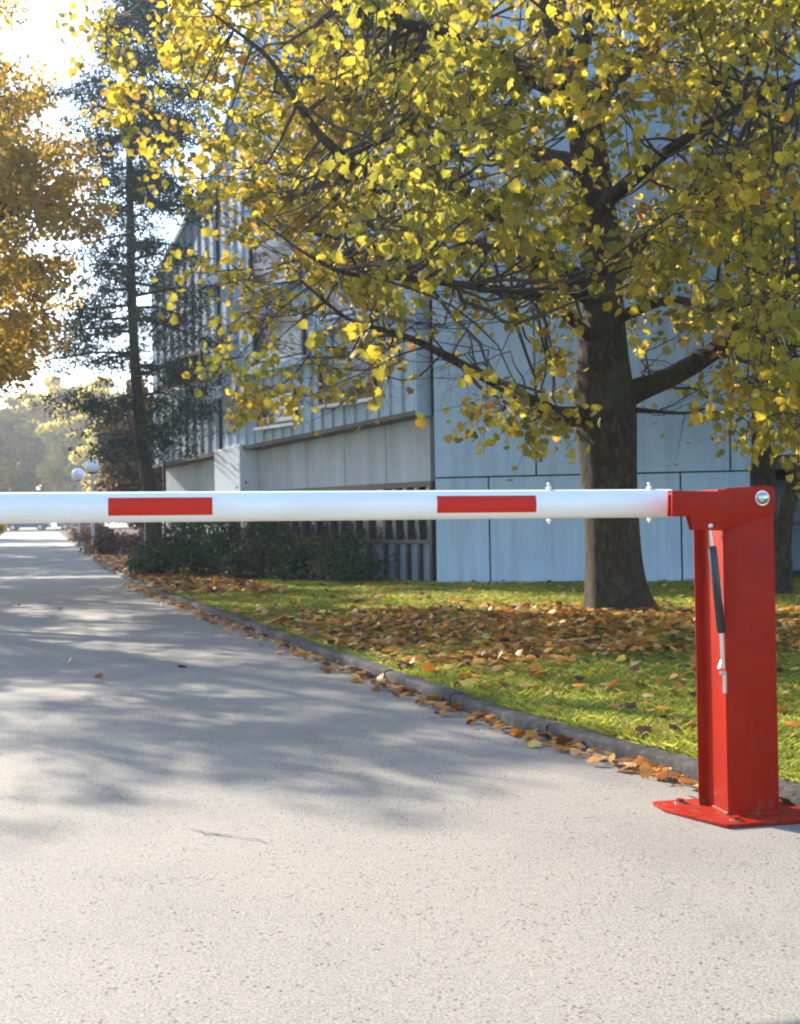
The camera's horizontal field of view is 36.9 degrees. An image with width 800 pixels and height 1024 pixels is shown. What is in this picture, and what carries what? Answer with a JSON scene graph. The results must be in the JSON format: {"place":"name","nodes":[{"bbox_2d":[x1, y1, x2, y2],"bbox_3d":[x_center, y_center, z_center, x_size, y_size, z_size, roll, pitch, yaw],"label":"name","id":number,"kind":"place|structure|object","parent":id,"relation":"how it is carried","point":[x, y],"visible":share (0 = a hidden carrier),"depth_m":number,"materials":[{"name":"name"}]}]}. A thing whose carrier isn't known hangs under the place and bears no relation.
{"place":"outdoors","nodes":[
{"label":"outdoors","id":0,"kind":"place"},
{"bbox_2d":[7,525,134,531],"bbox_3d":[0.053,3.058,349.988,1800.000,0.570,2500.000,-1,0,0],"label":"ground","id":1,"kind":"structure","parent":0,"point":[56,527],"depth_m":277.88,"materials":[{"name":"asphalt"}]},
{"bbox_2d":[0,395,39,491],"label":"yellow green tree","id":2,"kind":"object","parent":1,"relation":"on","point":[14,443],"visible":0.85,"depth_m":126.03,"materials":[{"name":"brown plant"}]},
{"bbox_2d":[11,374,85,528],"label":"yellow green tree","id":3,"kind":"object","parent":1,"relation":"on","point":[54,386],"visible":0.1,"depth_m":131.56,"materials":[{"name":"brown plant"}]},
{"bbox_2d":[31,375,124,524],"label":"yellow green tree","id":4,"kind":"object","parent":1,"relation":"on","point":[54,464],"visible":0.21,"depth_m":118.58,"materials":[{"name":"brown plant"}]},
{"bbox_2d":[69,400,137,528],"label":"yellow green tree","id":5,"kind":"object","parent":1,"relation":"on","point":[86,478],"visible":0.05,"depth_m":109.78,"materials":[{"name":"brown plant"}]},
{"bbox_2d":[58,531,799,806],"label":"kerb","id":6,"kind":"structure","parent":1,"relation":"on","point":[789,791],"depth_m":5.76,"materials":[{"name":"concrete"}]},
{"bbox_2d":[148,0,799,582],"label":"office building","id":7,"kind":"structure","parent":1,"relation":"on","point":[394,448],"depth_m":16.80,"materials":[{"name":"grey"}]},
{"bbox_2d":[165,351,204,392],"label":"window","id":8,"kind":"structure","parent":7,"relation":"in","point":[196,354],"depth_m":22.20,"materials":[{"name":"grey glass"}]},
{"bbox_2d":[248,231,300,288],"bbox_3d":[-2.100,-4.157,19.796,0.118,0.850,1.660,-1,0,-37],"label":"window","id":9,"kind":"structure","parent":7,"relation":"in","point":[260,260],"depth_m":19.95,"materials":[{"name":"grey glass"}]},
{"bbox_2d":[255,138,294,188],"bbox_3d":[-2.064,-5.559,19.725,0.118,0.850,1.260,-1,0,-37],"label":"window","id":10,"kind":"structure","parent":7,"relation":"in","point":[269,151],"depth_m":19.73,"materials":[{"name":"grey glass"}]},
{"bbox_2d":[253,388,298,430],"bbox_3d":[-2.057,-1.683,19.779,0.118,0.600,1.260,-1,0,-37],"label":"window","id":11,"kind":"structure","parent":7,"relation":"in","point":[282,420],"depth_m":19.69,"materials":[{"name":"glass"}]},
{"bbox_2d":[249,305,306,368],"bbox_3d":[-2.017,-2.859,19.707,0.118,0.850,1.660,-1,0,-37],"label":"window","id":12,"kind":"structure","parent":7,"relation":"in","point":[293,335],"depth_m":19.58,"materials":[{"name":"grey glass"}]},
{"bbox_2d":[305,10,365,90],"bbox_3d":[-0.988,-6.962,18.309,0.068,0.900,1.600,-1,0,-37],"label":"window","id":13,"kind":"structure","parent":7,"relation":"in","point":[346,28],"depth_m":18.16,"materials":[{"name":"glass"}]},
{"bbox_2d":[311,130,376,213],"bbox_3d":[-0.887,-5.139,18.162,0.118,0.950,1.760,-1,0,-37],"label":"window","id":14,"kind":"structure","parent":7,"relation":"in","point":[372,151],"depth_m":17.92,"materials":[{"name":"grey glass"}]},
{"bbox_2d":[314,348,376,409],"bbox_3d":[-0.832,-2.015,18.141,0.118,0.800,1.560,-1,0,-37],"label":"window","id":15,"kind":"structure","parent":7,"relation":"in","point":[350,388],"depth_m":18.09,"materials":[{"name":"grey glass"}]},
{"bbox_2d":[317,243,379,322],"bbox_3d":[-0.767,-3.442,18.031,0.118,0.950,1.660,-1,0,-37],"label":"window","id":16,"kind":"structure","parent":7,"relation":"in","point":[342,309],"depth_m":18.30,"materials":[{"name":"glass"}]},
{"bbox_2d":[0,0,248,525],"label":"sky","id":17,"kind":"structure","parent":0,"point":[48,48],"materials":[{"name":"white"}]},
{"bbox_2d":[0,530,799,1023],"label":"road","id":18,"kind":"structure","parent":0,"point":[410,862],"depth_m":3.39,"materials":[{"name":"asphalt"}]},
{"bbox_2d":[0,524,7,535],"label":"shrub","id":19,"kind":"object","parent":18,"relation":"on","point":[3,529],"visible":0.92,"depth_m":67.61,"materials":[{"name":"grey plant"}]},
{"bbox_2d":[6,523,50,530],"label":"parked car","id":20,"kind":"object","parent":18,"relation":"on","point":[38,526],"visible":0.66,"depth_m":117.19,"materials":[{"name":"blue paint"}]},
{"bbox_2d":[0,0,126,403],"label":"orange tree","id":21,"kind":"object","parent":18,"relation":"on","point":[21,335],"visible":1,"depth_m":15.23,"materials":[{"name":"brown plant"}]},
{"bbox_2d":[186,826,266,842],"bbox_3d":[-0.531,0.980,3.639,0.391,0.001,0.043,-1,0,36],"label":"road crack","id":22,"kind":"object","parent":18,"relation":"on","point":[217,833],"visible":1,"depth_m":3.66,"materials":[{"name":"grey"}]},
{"bbox_2d":[319,667,331,673],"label":"fallen leaf","id":23,"kind":"object","parent":18,"relation":"on","point":[326,670],"visible":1,"depth_m":7.50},
{"bbox_2d":[351,667,362,673],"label":"fallen leaf","id":24,"kind":"object","parent":18,"relation":"on","point":[354,669],"visible":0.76,"depth_m":7.34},
{"bbox_2d":[364,673,374,679],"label":"fallen leaf","id":25,"kind":"object","parent":18,"relation":"on","point":[369,675],"visible":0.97,"depth_m":7.10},
{"bbox_2d":[0,482,799,827],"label":"barrier gate","id":26,"kind":"structure","parent":18,"relation":"on","point":[736,670],"depth_m":3.73,"materials":[{"name":"metal"}]},
{"bbox_2d":[12,552,799,796],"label":"leaf litter","id":27,"kind":"object","parent":18,"relation":"on","point":[214,585],"visible":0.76,"depth_m":9.79,"materials":[{"name":"plant"}]},
{"bbox_2d":[588,638,601,641],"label":"fallen leaf","id":28,"kind":"object","parent":27,"relation":"on","point":[596,639],"visible":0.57,"depth_m":8.28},
{"bbox_2d":[612,644,623,650],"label":"fallen leaf","id":29,"kind":"object","parent":27,"relation":"on","point":[620,646],"visible":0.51,"depth_m":7.85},
{"bbox_2d":[426,700,438,706],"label":"fallen leaf","id":30,"kind":"object","parent":18,"relation":"on","point":[435,702],"visible":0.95,"depth_m":6.01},
{"bbox_2d":[437,710,446,716],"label":"fallen leaf","id":31,"kind":"object","parent":18,"relation":"on","point":[442,712],"visible":0.97,"depth_m":5.77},
{"bbox_2d":[438,704,449,708],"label":"fallen leaf","id":32,"kind":"object","parent":18,"relation":"on","point":[441,706],"visible":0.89,"depth_m":5.93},
{"bbox_2d":[446,708,456,712],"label":"fallen leaf","id":33,"kind":"object","parent":18,"relation":"on","point":[452,710],"visible":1,"depth_m":5.77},
{"bbox_2d":[450,703,461,708],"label":"fallen leaf","id":34,"kind":"object","parent":18,"relation":"on","point":[455,705],"visible":0.76,"depth_m":5.95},
{"bbox_2d":[466,716,477,723],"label":"fallen leaf","id":35,"kind":"object","parent":18,"relation":"on","point":[472,718],"visible":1,"depth_m":5.59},
{"bbox_2d":[487,714,499,722],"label":"fallen leaf","id":36,"kind":"object","parent":18,"relation":"on","point":[493,719],"visible":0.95,"depth_m":5.55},
{"bbox_2d":[509,727,522,735],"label":"fallen leaf","id":37,"kind":"object","parent":18,"relation":"on","point":[513,730],"visible":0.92,"depth_m":5.22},
{"bbox_2d":[521,732,537,738],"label":"fallen leaf","id":38,"kind":"object","parent":18,"relation":"on","point":[527,736],"visible":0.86,"depth_m":5.13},
{"bbox_2d":[525,730,538,739],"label":"fallen leaf","id":39,"kind":"object","parent":18,"relation":"on","point":[529,731],"visible":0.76,"depth_m":5.16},
{"bbox_2d":[528,739,541,746],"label":"fallen leaf","id":40,"kind":"object","parent":18,"relation":"on","point":[534,743],"visible":1,"depth_m":4.92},
{"bbox_2d":[555,734,572,746],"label":"fallen leaf","id":41,"kind":"object","parent":18,"relation":"on","point":[561,739],"visible":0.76,"depth_m":4.96,"materials":[{"name":"plant"}]},
{"bbox_2d":[565,739,581,745],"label":"fallen leaf","id":42,"kind":"object","parent":18,"relation":"on","point":[573,742],"visible":0.97,"depth_m":4.90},
{"bbox_2d":[570,748,581,755],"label":"fallen leaf","id":43,"kind":"object","parent":18,"relation":"on","point":[574,751],"visible":1,"depth_m":4.75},
{"bbox_2d":[577,743,585,748],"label":"fallen leaf","id":44,"kind":"object","parent":18,"relation":"on","point":[579,745],"visible":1,"depth_m":4.82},
{"bbox_2d":[586,756,601,762],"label":"fallen leaf","id":45,"kind":"object","parent":18,"relation":"on","point":[594,758],"visible":1,"depth_m":4.57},
{"bbox_2d":[609,753,614,762],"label":"fallen leaf","id":46,"kind":"object","parent":18,"relation":"on","point":[611,757],"visible":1,"depth_m":4.55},
{"bbox_2d":[618,758,634,760],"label":"fallen leaf","id":47,"kind":"object","parent":18,"relation":"on","point":[627,759],"visible":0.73,"depth_m":4.58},
{"bbox_2d":[624,762,637,766],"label":"fallen leaf","id":48,"kind":"object","parent":18,"relation":"on","point":[630,764],"visible":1,"depth_m":4.45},
{"bbox_2d":[632,755,651,771],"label":"fallen leaf","id":49,"kind":"object","parent":18,"relation":"on","point":[639,760],"visible":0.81,"depth_m":4.46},
{"bbox_2d":[639,763,654,778],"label":"fallen leaf","id":50,"kind":"object","parent":18,"relation":"on","point":[646,770],"visible":1,"depth_m":4.34,"materials":[{"name":"plant"}]},
{"bbox_2d":[648,761,656,767],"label":"fallen leaf","id":51,"kind":"object","parent":18,"relation":"on","point":[652,764],"visible":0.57,"depth_m":4.44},
{"bbox_2d":[657,772,673,778],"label":"fallen leaf","id":52,"kind":"object","parent":18,"relation":"on","point":[662,775],"visible":1,"depth_m":4.25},
{"bbox_2d":[679,778,694,784],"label":"fallen leaf","id":53,"kind":"object","parent":18,"relation":"on","point":[683,780],"visible":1,"depth_m":4.13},
{"label":"fallen leaf","id":54,"kind":"object","parent":18,"relation":"on","visible":0},
{"bbox_2d":[652,767,667,777],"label":"fallen leaf","id":55,"kind":"object","parent":54,"relation":"on","point":[663,769],"visible":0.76,"depth_m":4.33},
{"bbox_2d":[55,529,799,782],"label":"lawn","id":56,"kind":"structure","parent":0,"point":[795,575],"depth_m":7.45,"materials":[{"name":"plant"}]},
{"bbox_2d":[56,523,101,528],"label":"parked car","id":57,"kind":"object","parent":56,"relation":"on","point":[64,525],"visible":0.34,"depth_m":117.56,"materials":[{"name":"blue paint"}]},
{"bbox_2d":[59,527,406,580],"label":"soil bed","id":58,"kind":"object","parent":56,"relation":"on","point":[64,531],"visible":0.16,"depth_m":25.81,"materials":[{"name":"soil"}]},
{"bbox_2d":[72,468,83,544],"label":"globe lamp","id":59,"kind":"object","parent":58,"relation":"on","point":[77,474],"visible":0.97,"depth_m":46.88,"materials":[{"name":"grey"}]},
{"bbox_2d":[70,523,89,536],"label":"shrub","id":60,"kind":"object","parent":58,"relation":"on","point":[84,525],"visible":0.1,"depth_m":62.78,"materials":[{"name":"brown plant"}]},
{"bbox_2d":[67,523,113,541],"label":"shrub","id":61,"kind":"object","parent":58,"relation":"on","point":[73,531],"visible":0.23,"depth_m":52.18,"materials":[{"name":"brown plant"}]},
{"bbox_2d":[85,459,98,539],"bbox_3d":[-9.219,-0.173,35.992,0.430,2.815,0.430,-1,0,0],"label":"globe lamp","id":62,"kind":"object","parent":58,"relation":"on","point":[91,468],"visible":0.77,"depth_m":35.91,"materials":[{"name":"grey"}]},
{"bbox_2d":[68,523,119,543],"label":"shrub","id":63,"kind":"object","parent":58,"relation":"on","point":[97,526],"visible":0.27,"depth_m":45.47,"materials":[{"name":"brown plant"}]},
{"bbox_2d":[78,523,117,547],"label":"shrub","id":64,"kind":"object","parent":58,"relation":"on","point":[86,538],"visible":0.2,"depth_m":39.59,"materials":[{"name":"brown plant"}]},
{"bbox_2d":[78,528,125,555],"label":"shrub","id":65,"kind":"object","parent":58,"relation":"on","point":[92,548],"visible":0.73,"depth_m":32.87,"materials":[{"name":"brown plant"}]},
{"bbox_2d":[84,375,162,543],"bbox_3d":[-6.739,-1.150,31.439,2.878,4.892,3.055,-1,0,0],"label":"tree","id":66,"kind":"object","parent":58,"relation":"on","point":[129,480],"visible":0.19,"depth_m":30.70,"materials":[{"name":"brown plant"}]},
{"bbox_2d":[94,527,163,554],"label":"shrub","id":67,"kind":"object","parent":58,"relation":"on","point":[127,542],"visible":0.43,"depth_m":32.57,"materials":[{"name":"brown plant"}]},
{"bbox_2d":[27,0,238,566],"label":"pine tree","id":68,"kind":"object","parent":58,"relation":"on","point":[142,435],"visible":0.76,"depth_m":21.88,"materials":[{"name":"green plant"}]},
{"bbox_2d":[119,530,200,574],"bbox_3d":[-4.150,0.701,20.805,1.394,0.789,1.599,-1,0,-12],"label":"shrub","id":69,"kind":"object","parent":58,"relation":"on","point":[153,570],"visible":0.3,"depth_m":20.57,"materials":[{"name":"green plant"}]},
{"bbox_2d":[158,446,167,538],"bbox_3d":[-4.548,-0.112,23.194,0.259,2.591,0.259,-1,0,0],"label":"lamp post","id":70,"kind":"object","parent":58,"relation":"on","point":[164,483],"depth_m":23.17,"materials":[{"name":"metal"}]},
{"bbox_2d":[118,522,225,573],"bbox_3d":[-3.914,0.551,20.511,1.862,1.073,1.739,-1,0,-23],"label":"shrub","id":71,"kind":"object","parent":58,"relation":"on","point":[149,557],"visible":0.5,"depth_m":20.27,"materials":[{"name":"green plant"}]},
{"bbox_2d":[160,522,227,571],"bbox_3d":[-3.500,0.350,21.166,1.619,1.465,1.489,-1,0,0],"label":"shrub","id":72,"kind":"object","parent":58,"relation":"on","point":[189,536],"visible":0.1,"depth_m":21.07,"materials":[{"name":"green plant"}]},
{"bbox_2d":[145,521,272,575],"bbox_3d":[-3.190,0.536,19.794,1.905,1.100,1.907,-1,0,-24],"label":"shrub","id":73,"kind":"object","parent":58,"relation":"on","point":[198,555],"visible":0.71,"depth_m":19.70,"materials":[{"name":"green plant"}]},
{"bbox_2d":[202,481,261,573],"bbox_3d":[-2.837,0.265,20.713,1.349,1.603,1.422,-1,0,0],"label":"shrub","id":74,"kind":"object","parent":58,"relation":"on","point":[211,523],"visible":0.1,"depth_m":20.62,"materials":[{"name":"green plant"}]},
{"bbox_2d":[203,521,310,577],"bbox_3d":[-2.195,0.519,19.209,1.949,1.096,1.644,-1,0,0],"label":"shrub","id":75,"kind":"object","parent":58,"relation":"on","point":[266,529],"visible":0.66,"depth_m":19.16,"materials":[{"name":"green plant"}]},
{"bbox_2d":[257,526,341,580],"bbox_3d":[-1.494,0.637,18.581,1.450,0.834,1.523,-1,0,0],"label":"shrub","id":76,"kind":"object","parent":58,"relation":"on","point":[291,561],"visible":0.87,"depth_m":18.36,"materials":[{"name":"green plant"}]},
{"bbox_2d":[299,527,396,581],"bbox_3d":[-0.718,0.541,17.821,1.421,0.990,1.520,-1,0,-25],"label":"shrub","id":77,"kind":"object","parent":56,"relation":"on","point":[344,566],"visible":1,"depth_m":17.62,"materials":[{"name":"green plant"}]},
{"bbox_2d":[397,662,412,666],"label":"fallen leaf","id":78,"kind":"object","parent":56,"relation":"on","point":[408,664],"visible":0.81,"depth_m":7.15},
{"bbox_2d":[54,0,799,610],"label":"maple tree","id":79,"kind":"object","parent":56,"relation":"on","point":[396,70],"visible":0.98,"depth_m":9.56,"materials":[{"name":"yellow plant"}]},
{"bbox_2d":[436,658,448,661],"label":"fallen leaf","id":80,"kind":"object","parent":56,"relation":"on","point":[441,659],"visible":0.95,"depth_m":7.34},
{"bbox_2d":[442,664,454,669],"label":"fallen leaf","id":81,"kind":"object","parent":56,"relation":"on","point":[447,666],"visible":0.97,"depth_m":7.02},
{"bbox_2d":[459,673,470,677],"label":"fallen leaf","id":82,"kind":"object","parent":56,"relation":"on","point":[466,674],"visible":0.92,"depth_m":6.69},
{"bbox_2d":[461,655,473,660],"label":"fallen leaf","id":83,"kind":"object","parent":56,"relation":"on","point":[467,656],"visible":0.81,"depth_m":7.43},
{"bbox_2d":[460,678,476,688],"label":"fallen leaf","id":84,"kind":"object","parent":56,"relation":"on","point":[471,682],"visible":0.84,"depth_m":6.34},
{"bbox_2d":[472,658,484,665],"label":"fallen leaf","id":85,"kind":"object","parent":56,"relation":"on","point":[477,660],"visible":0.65,"depth_m":7.21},
{"bbox_2d":[493,633,502,640],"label":"fallen leaf","id":86,"kind":"object","parent":56,"relation":"on","point":[498,636],"visible":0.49,"depth_m":8.65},
{"bbox_2d":[495,643,503,648],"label":"fallen leaf","id":87,"kind":"object","parent":56,"relation":"on","point":[499,645],"visible":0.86,"depth_m":7.93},
{"bbox_2d":[525,662,540,671],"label":"fallen leaf","id":88,"kind":"object","parent":56,"relation":"on","point":[535,665],"visible":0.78,"depth_m":6.83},
{"bbox_2d":[530,649,542,659],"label":"fallen leaf","id":89,"kind":"object","parent":56,"relation":"on","point":[537,651],"visible":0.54,"depth_m":7.52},
{"bbox_2d":[533,673,543,677],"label":"fallen leaf","id":90,"kind":"object","parent":56,"relation":"on","point":[539,674],"visible":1,"depth_m":6.57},
{"bbox_2d":[545,705,560,709],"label":"fallen leaf","id":91,"kind":"object","parent":56,"relation":"on","point":[547,706],"visible":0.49,"depth_m":5.54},
{"bbox_2d":[549,654,562,657],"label":"fallen leaf","id":92,"kind":"object","parent":56,"relation":"on","point":[554,655],"visible":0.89,"depth_m":7.40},
{"bbox_2d":[573,676,584,680],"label":"fallen leaf","id":93,"kind":"object","parent":56,"relation":"on","point":[578,678],"visible":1,"depth_m":6.36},
{"bbox_2d":[572,683,587,686],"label":"fallen leaf","id":94,"kind":"object","parent":56,"relation":"on","point":[579,685],"visible":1,"depth_m":6.12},
{"bbox_2d":[606,678,618,689],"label":"fallen leaf","id":95,"kind":"object","parent":56,"relation":"on","point":[613,683],"visible":0.97,"depth_m":6.15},
{"bbox_2d":[609,703,622,708],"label":"fallen leaf","id":96,"kind":"object","parent":56,"relation":"on","point":[615,705],"visible":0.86,"depth_m":5.52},
{"bbox_2d":[620,637,630,646],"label":"fallen leaf","id":97,"kind":"object","parent":56,"relation":"on","point":[626,640],"visible":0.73,"depth_m":8.08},
{"bbox_2d":[617,702,636,710],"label":"fallen leaf","id":98,"kind":"object","parent":56,"relation":"on","point":[628,705],"visible":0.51,"depth_m":5.47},
{"bbox_2d":[622,667,639,673],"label":"fallen leaf","id":99,"kind":"object","parent":56,"relation":"on","point":[636,669],"visible":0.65,"depth_m":6.80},
{"bbox_2d":[635,725,651,735],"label":"fallen leaf","id":100,"kind":"object","parent":56,"relation":"on","point":[642,729],"visible":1,"depth_m":4.83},
{"bbox_2d":[642,694,654,697],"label":"fallen leaf","id":101,"kind":"object","parent":56,"relation":"on","point":[648,695],"visible":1,"depth_m":5.75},
{"bbox_2d":[668,723,681,731],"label":"fallen leaf","id":102,"kind":"object","parent":56,"relation":"on","point":[674,727],"visible":0.92,"depth_m":4.86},
{"bbox_2d":[673,682,684,690],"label":"fallen leaf","id":103,"kind":"object","parent":56,"relation":"on","point":[677,685],"visible":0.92,"depth_m":6.07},
{"bbox_2d":[676,664,690,668],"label":"fallen leaf","id":104,"kind":"object","parent":56,"relation":"on","point":[686,665],"visible":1,"depth_m":6.89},
{"bbox_2d":[684,644,695,647],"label":"fallen leaf","id":105,"kind":"object","parent":56,"relation":"on","point":[690,645],"visible":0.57,"depth_m":7.86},
{"bbox_2d":[689,691,696,698],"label":"fallen leaf","id":106,"kind":"object","parent":56,"relation":"on","point":[692,694],"visible":0.51,"depth_m":5.80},
{"bbox_2d":[690,655,695,664],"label":"fallen leaf","id":107,"kind":"object","parent":56,"relation":"on","point":[693,658],"visible":0.51,"depth_m":7.15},
{"bbox_2d":[636,0,799,546],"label":"maple tree","id":108,"kind":"object","parent":56,"relation":"on","point":[763,473],"visible":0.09,"depth_m":14.08,"materials":[{"name":"yellow plant"}]},
{"bbox_2d":[777,707,792,711],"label":"fallen leaf","id":109,"kind":"object","parent":56,"relation":"on","point":[782,708],"visible":0.76,"depth_m":5.30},
{"bbox_2d":[774,461,799,594],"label":"maple tree","id":110,"kind":"object","parent":56,"relation":"on","point":[783,565],"visible":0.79,"depth_m":13.12,"materials":[{"name":"brown plant"}]},
{"bbox_2d":[784,721,799,726],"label":"fallen leaf","id":111,"kind":"object","parent":56,"relation":"on","point":[794,723],"visible":1,"depth_m":4.92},
{"label":"fallen leaf","id":112,"kind":"object","parent":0,"visible":0},
{"bbox_2d":[426,695,441,700],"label":"fallen leaf","id":113,"kind":"object","parent":112,"relation":"on","point":[437,697],"visible":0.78,"depth_m":6.16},
{"label":"fallen leaf","id":114,"kind":"object","parent":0,"visible":0},
{"bbox_2d":[420,662,434,673],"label":"fallen leaf","id":115,"kind":"object","parent":114,"relation":"on","point":[425,666],"visible":0.86,"depth_m":6.93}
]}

